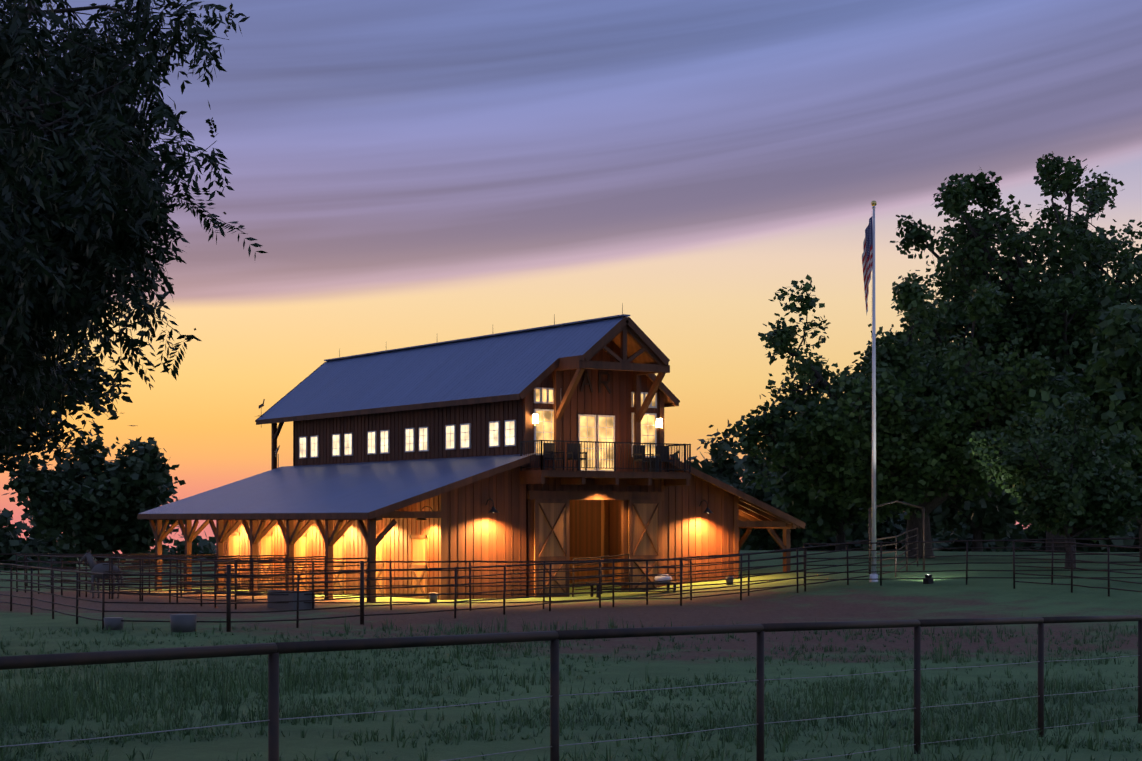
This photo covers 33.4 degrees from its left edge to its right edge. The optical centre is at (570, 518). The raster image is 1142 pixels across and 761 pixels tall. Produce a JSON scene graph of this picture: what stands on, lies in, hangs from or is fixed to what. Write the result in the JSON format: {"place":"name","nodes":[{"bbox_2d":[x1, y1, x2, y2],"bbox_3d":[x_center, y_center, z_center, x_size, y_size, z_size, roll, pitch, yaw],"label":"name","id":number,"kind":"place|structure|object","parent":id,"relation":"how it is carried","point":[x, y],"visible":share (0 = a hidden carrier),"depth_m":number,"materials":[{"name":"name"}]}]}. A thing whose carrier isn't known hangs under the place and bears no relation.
{"place":"outdoors","nodes":[
{"label":"outdoors","id":0,"kind":"place"},
{"bbox_2d":[258,399,279,467],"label":"barn dish","id":1,"kind":"object","parent":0,"point":[260,406],"visible":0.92,"depth_m":80.50,"materials":[{"name":"black metal"}]},
{"bbox_2d":[223,340,734,599],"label":"barn walls","id":2,"kind":"structure","parent":0,"point":[476,530],"depth_m":67.13,"materials":[{"name":"brown wood"}]},
{"bbox_2d":[227,532,428,598],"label":"barn stall doors","id":3,"kind":"structure","parent":2,"relation":"attached to","point":[418,547],"depth_m":68.70,"materials":[{"name":"brown wood"}]},
{"bbox_2d":[381,499,712,519],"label":"barn lights","id":4,"kind":"object","parent":2,"relation":"attached to","point":[494,510],"visible":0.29,"depth_m":63.30},
{"bbox_2d":[533,387,656,470],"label":"window frames","id":5,"kind":"structure","parent":2,"relation":"in","point":[598,416],"depth_m":66.25,"materials":[{"name":"white wood"}]},
{"bbox_2d":[536,389,654,469],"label":"window panes","id":6,"kind":"structure","parent":5,"relation":"in","point":[647,421],"depth_m":66.19,"materials":[{"name":"yellow glass"}]},
{"bbox_2d":[580,371,610,393],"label":"letters","id":7,"kind":"object","parent":2,"relation":"attached to","point":[600,382],"visible":0.98,"depth_m":66.30,"materials":[{"name":"brown metal"}]},
{"bbox_2d":[534,499,660,597],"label":"sliding barn doors","id":8,"kind":"structure","parent":2,"relation":"attached to","point":[551,529],"depth_m":65.33,"materials":[{"name":"brown wood"}]},
{"bbox_2d":[532,413,662,428],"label":"wall lanterns","id":9,"kind":"object","parent":2,"relation":"attached to","point":[535,420],"visible":1,"depth_m":67.49,"materials":[{"name":"white glass"}]},
{"bbox_2d":[0,550,1141,760],"bbox_3d":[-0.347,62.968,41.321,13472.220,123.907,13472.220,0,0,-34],"label":"ground","id":10,"kind":"structure","parent":0,"point":[889,599],"depth_m":40.53,"materials":[{"name":"green plant"}]},
{"bbox_2d":[0,508,33,570],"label":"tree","id":11,"kind":"object","parent":10,"relation":"on","point":[10,542],"visible":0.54,"depth_m":206.45,"materials":[{"name":"green plant"}]},
{"bbox_2d":[5,515,89,570],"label":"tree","id":12,"kind":"object","parent":10,"relation":"on","point":[39,546],"visible":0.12,"depth_m":214.35,"materials":[{"name":"green plant"}]},
{"bbox_2d":[0,207,145,481],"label":"tree foliage","id":13,"kind":"object","parent":10,"relation":"on","point":[39,441],"visible":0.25,"depth_m":37.24,"materials":[{"name":"green plant"}]},
{"bbox_2d":[3,426,185,565],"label":"oak tree","id":14,"kind":"object","parent":10,"relation":"on","point":[96,505],"visible":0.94,"depth_m":146.12,"materials":[{"name":"green plant"}]},
{"bbox_2d":[81,550,122,598],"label":"grey horse","id":15,"kind":"object","parent":10,"relation":"on","point":[95,567],"visible":0.75,"depth_m":66.37},
{"bbox_2d":[0,0,267,472],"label":"pecan tree","id":16,"kind":"object","parent":10,"relation":"on","point":[77,174],"visible":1,"depth_m":18.77,"materials":[{"name":"green plant"}]},
{"bbox_2d":[104,614,196,631],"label":"feed tubs","id":17,"kind":"object","parent":10,"relation":"on","point":[183,622],"visible":0.83,"depth_m":46.67,"materials":[{"name":"grey plastic"}]},
{"bbox_2d":[150,539,178,551],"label":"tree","id":18,"kind":"object","parent":10,"relation":"on","point":[175,542],"depth_m":253.62,"materials":[{"name":"green plant"}]},
{"bbox_2d":[131,531,215,564],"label":"bushes","id":19,"kind":"object","parent":10,"relation":"on","point":[199,538],"depth_m":230.68,"materials":[{"name":"green plant"}]},
{"bbox_2d":[154,535,215,561],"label":"bushes","id":20,"kind":"object","parent":10,"relation":"on","point":[197,548],"depth_m":212.39,"materials":[{"name":"green plant"}]},
{"bbox_2d":[137,316,805,601],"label":"timber framing","id":21,"kind":"object","parent":10,"relation":"on","point":[749,512],"visible":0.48,"depth_m":66.26,"materials":[{"name":"brown wood"}]},
{"bbox_2d":[299,420,515,458],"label":"window frames","id":22,"kind":"structure","parent":21,"relation":"attached to","point":[427,442],"depth_m":71.03,"materials":[{"name":"white wood"}]},
{"bbox_2d":[300,421,513,456],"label":"window panes","id":23,"kind":"structure","parent":22,"relation":"in","point":[493,436],"depth_m":71.13,"materials":[{"name":"yellow glass"}]},
{"bbox_2d":[138,314,739,513],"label":"barn roof","id":24,"kind":"structure","parent":21,"relation":"on","point":[510,362],"depth_m":70.54,"materials":[{"name":"blue metal"}]},
{"bbox_2d":[339,303,622,356],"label":"lightning rods","id":25,"kind":"object","parent":24,"relation":"on","point":[554,324],"visible":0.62,"depth_m":68.44,"materials":[{"name":"metal"}]},
{"bbox_2d":[520,470,690,485],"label":"balcony floor","id":26,"kind":"structure","parent":21,"relation":"attached to","point":[603,477],"depth_m":65.20,"materials":[{"name":"brown wood"}]},
{"bbox_2d":[520,440,690,472],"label":"balcony railing","id":27,"kind":"object","parent":26,"relation":"on","point":[649,468],"visible":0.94,"depth_m":65.06,"materials":[{"name":"black metal"}]},
{"bbox_2d":[543,443,673,471],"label":"balcony chairs","id":28,"kind":"object","parent":26,"relation":"on","point":[574,451],"visible":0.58,"depth_m":66.36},
{"bbox_2d":[267,576,733,609],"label":"water troughs","id":29,"kind":"object","parent":10,"relation":"on","point":[303,605],"visible":0.79,"depth_m":57.07,"materials":[{"name":"grey plastic"}]},
{"bbox_2d":[0,500,1141,631],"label":"corral pipe fences","id":30,"kind":"object","parent":10,"relation":"on","point":[228,575],"visible":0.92,"depth_m":59.01,"materials":[{"name":"metal"}]},
{"bbox_2d":[0,615,1141,760],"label":"foreground fence","id":31,"kind":"object","parent":10,"relation":"on","point":[274,650],"visible":0.96,"depth_m":15.11,"materials":[{"name":"metal"}]},
{"bbox_2d":[0,612,1141,760],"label":"grass tufts","id":32,"kind":"object","parent":10,"relation":"on","point":[69,704],"visible":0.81,"depth_m":26.74,"materials":[{"name":"green plant"}]},
{"bbox_2d":[586,574,679,597],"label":"bench","id":33,"kind":"object","parent":10,"relation":"on","point":[659,578],"visible":0.44,"depth_m":64.70,"materials":[{"name":"brown wood"}]},
{"bbox_2d":[669,450,773,549],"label":"tree","id":34,"kind":"object","parent":10,"relation":"on","point":[706,464],"depth_m":151.52,"materials":[{"name":"green plant"}]},
{"bbox_2d":[697,420,761,549],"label":"tree","id":35,"kind":"object","parent":10,"relation":"on","point":[725,465],"visible":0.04,"depth_m":148.86,"materials":[{"name":"green plant"}]},
{"bbox_2d":[730,449,825,549],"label":"tree","id":36,"kind":"object","parent":10,"relation":"on","point":[763,539],"visible":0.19,"depth_m":133.09,"materials":[{"name":"green plant"}]},
{"bbox_2d":[754,386,871,549],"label":"oak tree","id":37,"kind":"object","parent":10,"relation":"on","point":[816,514],"visible":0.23,"depth_m":123.24,"materials":[{"name":"green plant"}]},
{"bbox_2d":[805,505,932,549],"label":"tree","id":38,"kind":"object","parent":10,"relation":"on","point":[898,530],"depth_m":159.82,"materials":[{"name":"green plant"}]},
{"bbox_2d":[869,201,877,581],"bbox_3d":[10.306,-4.186,64.766,0.320,13.270,0.320,0,0,-34],"label":"flagpole","id":39,"kind":"object","parent":10,"relation":"on","point":[873,575],"visible":0.92,"depth_m":64.71,"materials":[{"name":"silver metal"}]},
{"bbox_2d":[862,217,872,314],"bbox_3d":[10.060,-8.592,64.805,0.373,3.418,0.230,0,0,-21],"label":"flag","id":40,"kind":"object","parent":39,"relation":"attached to","point":[867,255],"visible":1,"depth_m":64.78,"materials":[{"name":"fabric"}]},
{"bbox_2d":[797,510,955,549],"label":"bushes","id":41,"kind":"object","parent":10,"relation":"on","point":[860,531],"visible":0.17,"depth_m":157.07,"materials":[{"name":"green plant"}]},
{"bbox_2d":[731,272,1095,557],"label":"oak tree","id":42,"kind":"object","parent":10,"relation":"on","point":[929,424],"visible":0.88,"depth_m":82.96,"materials":[{"name":"green plant"}]},
{"bbox_2d":[923,574,933,583],"bbox_3d":[11.789,2.025,62.797,0.260,0.350,0.260,0,0,-34],"label":"spotlight","id":43,"kind":"object","parent":10,"relation":"on","point":[928,581],"visible":0.71,"depth_m":62.71,"materials":[{"name":"black metal"}]},
{"bbox_2d":[932,524,969,550],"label":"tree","id":44,"kind":"object","parent":10,"relation":"on","point":[935,544],"visible":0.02,"depth_m":183.30,"materials":[{"name":"green plant"}]},
{"bbox_2d":[897,475,1024,551],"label":"tree","id":45,"kind":"object","parent":10,"relation":"on","point":[989,519],"visible":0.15,"depth_m":118.62,"materials":[{"name":"green plant"}]},
{"bbox_2d":[887,151,1141,552],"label":"tall oak tree","id":46,"kind":"object","parent":10,"relation":"on","point":[1052,311],"visible":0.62,"depth_m":95.06,"materials":[{"name":"green plant"}]},
{"bbox_2d":[931,509,1134,551],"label":"bushes","id":47,"kind":"object","parent":10,"relation":"on","point":[946,536],"visible":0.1,"depth_m":150.62,"materials":[{"name":"green plant"}]},
{"bbox_2d":[966,392,1141,568],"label":"small tree","id":48,"kind":"object","parent":10,"relation":"on","point":[1086,492],"visible":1,"depth_m":65.42,"materials":[{"name":"green plant"}]},
{"bbox_2d":[1021,295,1141,562],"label":"tree","id":49,"kind":"object","parent":10,"relation":"on","point":[1113,391],"visible":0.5,"depth_m":78.43,"materials":[{"name":"green plant"}]},
{"bbox_2d":[1120,522,1139,551],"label":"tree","id":50,"kind":"object","parent":10,"relation":"on","point":[1136,531],"visible":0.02,"depth_m":157.18,"materials":[{"name":"green plant"}]},
{"bbox_2d":[0,0,1141,553],"label":"sky","id":51,"kind":"structure","parent":0,"point":[407,173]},
{"bbox_2d":[570,500,620,583],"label":"barn doorway","id":52,"kind":"structure","parent":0,"point":[604,527],"depth_m":70.13,"materials":[{"name":"brown wood"}]}
]}

